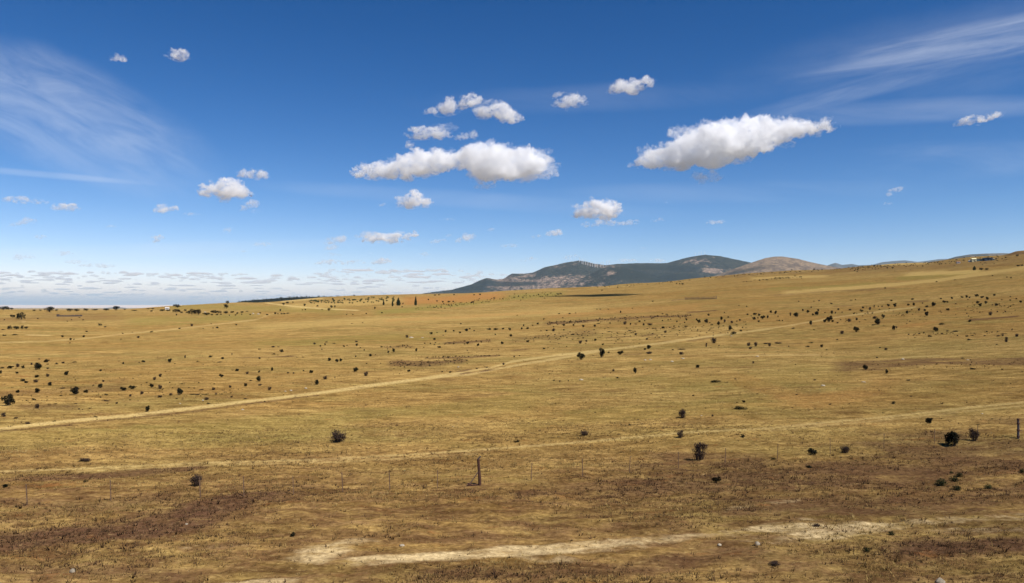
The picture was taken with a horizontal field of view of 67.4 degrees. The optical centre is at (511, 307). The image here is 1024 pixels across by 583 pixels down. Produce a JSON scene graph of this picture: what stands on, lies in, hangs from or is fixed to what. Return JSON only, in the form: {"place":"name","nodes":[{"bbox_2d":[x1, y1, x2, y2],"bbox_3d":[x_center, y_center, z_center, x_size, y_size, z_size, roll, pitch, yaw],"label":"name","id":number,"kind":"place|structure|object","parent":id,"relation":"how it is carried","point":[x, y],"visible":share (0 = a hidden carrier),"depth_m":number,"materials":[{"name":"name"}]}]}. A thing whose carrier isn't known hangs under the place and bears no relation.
{"place":"outdoors","nodes":[
{"label":"outdoors","id":0,"kind":"place"},
{"bbox_2d":[242,297,319,302],"bbox_3d":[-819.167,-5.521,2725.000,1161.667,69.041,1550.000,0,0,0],"label":"wooded ridge","id":1,"kind":"structure","parent":0,"point":[274,300],"depth_m":2655.36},
{"bbox_2d":[239,295,351,302],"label":"woods","id":2,"kind":"object","parent":1,"relation":"on","point":[287,298],"visible":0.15,"depth_m":2662.16,"materials":[{"name":"green plant"}]},
{"bbox_2d":[0,251,1023,582],"bbox_3d":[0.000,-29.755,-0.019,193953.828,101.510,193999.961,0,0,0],"label":"ground","id":3,"kind":"structure","parent":0,"point":[376,333],"depth_m":56.74,"materials":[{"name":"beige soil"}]},
{"bbox_2d":[0,393,15,405],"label":"bush","id":4,"kind":"object","parent":3,"relation":"on","point":[9,400],"visible":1,"depth_m":67.66,"materials":[{"name":"green plant"}]},
{"bbox_2d":[15,312,25,319],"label":"oak tree","id":5,"kind":"object","parent":3,"relation":"on","point":[19,317],"visible":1,"depth_m":385.38,"materials":[{"name":"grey plant"}]},
{"bbox_2d":[34,362,41,369],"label":"bush","id":6,"kind":"object","parent":3,"relation":"on","point":[37,365],"visible":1,"depth_m":102.16,"materials":[{"name":"green plant"}]},
{"bbox_2d":[43,306,53,311],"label":"oak tree","id":7,"kind":"object","parent":3,"relation":"on","point":[50,308],"visible":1,"depth_m":681.65,"materials":[{"name":"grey plant"}]},
{"bbox_2d":[56,314,81,316],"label":"stone wall","id":8,"kind":"structure","parent":3,"relation":"on","point":[58,315],"depth_m":543.96,"materials":[{"name":"grey stone"}]},
{"bbox_2d":[70,386,78,394],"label":"bush","id":9,"kind":"object","parent":3,"relation":"on","point":[74,390],"visible":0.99,"depth_m":76.52,"materials":[{"name":"green plant"}]},
{"bbox_2d":[79,457,91,461],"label":"twiggy bush","id":10,"kind":"object","parent":3,"relation":"on","point":[85,460],"visible":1,"depth_m":44.13,"materials":[{"name":"brown plant"}]},
{"bbox_2d":[176,388,182,394],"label":"bush","id":11,"kind":"object","parent":3,"relation":"on","point":[179,391],"visible":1,"depth_m":76.25,"materials":[{"name":"green plant"}]},
{"bbox_2d":[188,309,196,313],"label":"oak tree","id":12,"kind":"object","parent":3,"relation":"on","point":[192,311],"visible":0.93,"depth_m":410.92,"materials":[{"name":"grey plant"}]},
{"bbox_2d":[188,473,203,485],"bbox_3d":[-15.507,8.421,37.667,0.830,0.645,0.752,0,0,29],"label":"twiggy bush","id":13,"kind":"object","parent":3,"relation":"on","point":[195,481],"visible":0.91,"depth_m":37.60,"materials":[{"name":"brown plant"}]},
{"bbox_2d":[330,429,346,442],"bbox_3d":[-11.534,8.466,50.827,1.521,0.900,1.427,0,0,-32],"label":"twiggy bush","id":14,"kind":"object","parent":3,"relation":"on","point":[340,436],"visible":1,"depth_m":50.76,"materials":[{"name":"brown plant"}]},
{"bbox_2d":[466,456,480,485],"bbox_3d":[-1.921,8.144,38.012,0.820,1.604,0.217,0,0,-12],"label":"strainer post","id":15,"kind":"object","parent":3,"relation":"on","point":[478,473],"visible":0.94,"depth_m":37.99,"materials":[{"name":"wood"}]},
{"bbox_2d":[22,255,1015,536],"bbox_3d":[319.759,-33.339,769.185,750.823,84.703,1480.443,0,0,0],"label":"heath scrub","id":16,"kind":"object","parent":3,"relation":"on","point":[636,319],"visible":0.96,"depth_m":193.19,"materials":[{"name":"plant"}]},
{"bbox_2d":[577,352,584,359],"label":"bush","id":17,"kind":"object","parent":3,"relation":"on","point":[581,355],"visible":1,"depth_m":113.87,"materials":[{"name":"green plant"}]},
{"bbox_2d":[598,347,604,357],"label":"bush","id":18,"kind":"object","parent":3,"relation":"on","point":[601,352],"visible":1,"depth_m":117.04,"materials":[{"name":"green plant"}]},
{"bbox_2d":[677,430,682,437],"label":"twiggy bush","id":19,"kind":"object","parent":3,"relation":"on","point":[680,434],"visible":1,"depth_m":50.62,"materials":[{"name":"brown plant"}]},
{"bbox_2d":[678,408,686,417],"bbox_3d":[12.969,8.030,58.612,0.715,0.837,0.789,0,0,-32],"label":"twiggy bush","id":20,"kind":"object","parent":3,"relation":"on","point":[682,412],"visible":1,"depth_m":58.48,"materials":[{"name":"brown plant"}]},
{"bbox_2d":[679,296,716,299],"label":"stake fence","id":21,"kind":"object","parent":3,"relation":"on","point":[686,298],"visible":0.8,"depth_m":389.16,"materials":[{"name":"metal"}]},
{"bbox_2d":[690,441,707,460],"bbox_3d":[10.693,8.187,44.007,1.079,1.109,1.049,0,0,-39],"label":"twiggy bush","id":22,"kind":"object","parent":3,"relation":"on","point":[698,447],"visible":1,"depth_m":43.85,"materials":[{"name":"brown plant"}]},
{"bbox_2d":[711,476,720,482],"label":"bush","id":23,"kind":"object","parent":3,"relation":"on","point":[716,479],"visible":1,"depth_m":38.49,"materials":[{"name":"green plant"}]},
{"bbox_2d":[769,560,780,565],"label":"twiggy bush","id":24,"kind":"object","parent":3,"relation":"on","point":[775,562],"visible":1,"depth_m":25.59,"materials":[{"name":"brown plant"}]},
{"bbox_2d":[807,448,816,454],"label":"bush","id":25,"kind":"object","parent":3,"relation":"on","point":[811,451],"visible":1,"depth_m":44.90,"materials":[{"name":"green plant"}]},
{"bbox_2d":[840,445,850,452],"bbox_3d":[19.810,8.404,45.680,0.658,0.574,0.726,0,0,35],"label":"twiggy bush","id":26,"kind":"object","parent":3,"relation":"on","point":[845,449],"visible":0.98,"depth_m":45.56,"materials":[{"name":"brown plant"}]},
{"bbox_2d":[925,418,932,422],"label":"bush","id":27,"kind":"object","parent":3,"relation":"on","point":[928,420],"visible":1,"depth_m":55.25,"materials":[{"name":"green plant"}]},
{"bbox_2d":[935,577,944,582],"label":"stone","id":28,"kind":"object","parent":3,"relation":"on","point":[939,580],"visible":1,"depth_m":23.89,"materials":[{"name":"grey stone"}]},
{"bbox_2d":[935,478,945,485],"bbox_3d":[20.891,8.474,37.378,0.597,0.364,0.554,0,0,-36],"label":"cushion plant","id":29,"kind":"object","parent":3,"relation":"on","point":[940,482],"visible":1,"depth_m":37.30,"materials":[{"name":"green plant"}]},
{"bbox_2d":[944,431,962,445],"bbox_3d":[27.393,8.115,47.630,1.121,1.009,0.921,0,0,-21],"label":"bush","id":30,"kind":"object","parent":3,"relation":"on","point":[952,438],"visible":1,"depth_m":47.57,"materials":[{"name":"green plant"}]},
{"bbox_2d":[948,476,958,481],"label":"cushion plant","id":31,"kind":"object","parent":3,"relation":"on","point":[955,479],"visible":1,"depth_m":38.25,"materials":[{"name":"green plant"}]},
{"bbox_2d":[969,427,980,441],"bbox_3d":[29.189,7.990,48.477,0.720,0.936,0.878,0,0,41],"label":"twiggy bush","id":32,"kind":"object","parent":3,"relation":"on","point":[974,432],"visible":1,"depth_m":48.40,"materials":[{"name":"brown plant"}]},
{"bbox_2d":[1016,418,1021,438],"bbox_3d":[32.393,7.744,49.015,0.436,1.352,0.185,0,0,-22],"label":"corner post","id":33,"kind":"object","parent":3,"relation":"on","point":[1018,430],"visible":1,"depth_m":48.93,"materials":[{"name":"grey wood"}]},
{"bbox_2d":[0,0,1023,307],"label":"sky","id":34,"kind":"structure","parent":0,"point":[154,153],"materials":[{"name":"blue"}]},
{"bbox_2d":[423,255,750,293],"bbox_3d":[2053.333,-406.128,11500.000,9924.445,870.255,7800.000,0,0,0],"label":"mountain","id":35,"kind":"structure","parent":0,"point":[572,274],"depth_m":11485.79,"materials":[{"name":"grey stone"}]},
{"bbox_2d":[716,256,838,275],"bbox_3d":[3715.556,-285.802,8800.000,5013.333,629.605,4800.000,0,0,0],"label":"hill","id":36,"kind":"structure","parent":0,"point":[774,264],"depth_m":8791.39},
{"bbox_2d":[827,259,945,267],"bbox_3d":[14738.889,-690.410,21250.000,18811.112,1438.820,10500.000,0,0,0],"label":"mountains","id":37,"kind":"structure","parent":0,"point":[854,265],"depth_m":21864.32,"materials":[{"name":"grey"}]},
{"bbox_2d":[946,253,1008,259],"bbox_3d":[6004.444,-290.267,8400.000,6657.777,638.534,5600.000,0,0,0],"label":"hill","id":38,"kind":"structure","parent":0,"point":[986,254],"depth_m":8530.65,"materials":[{"name":"grey"}]}
]}

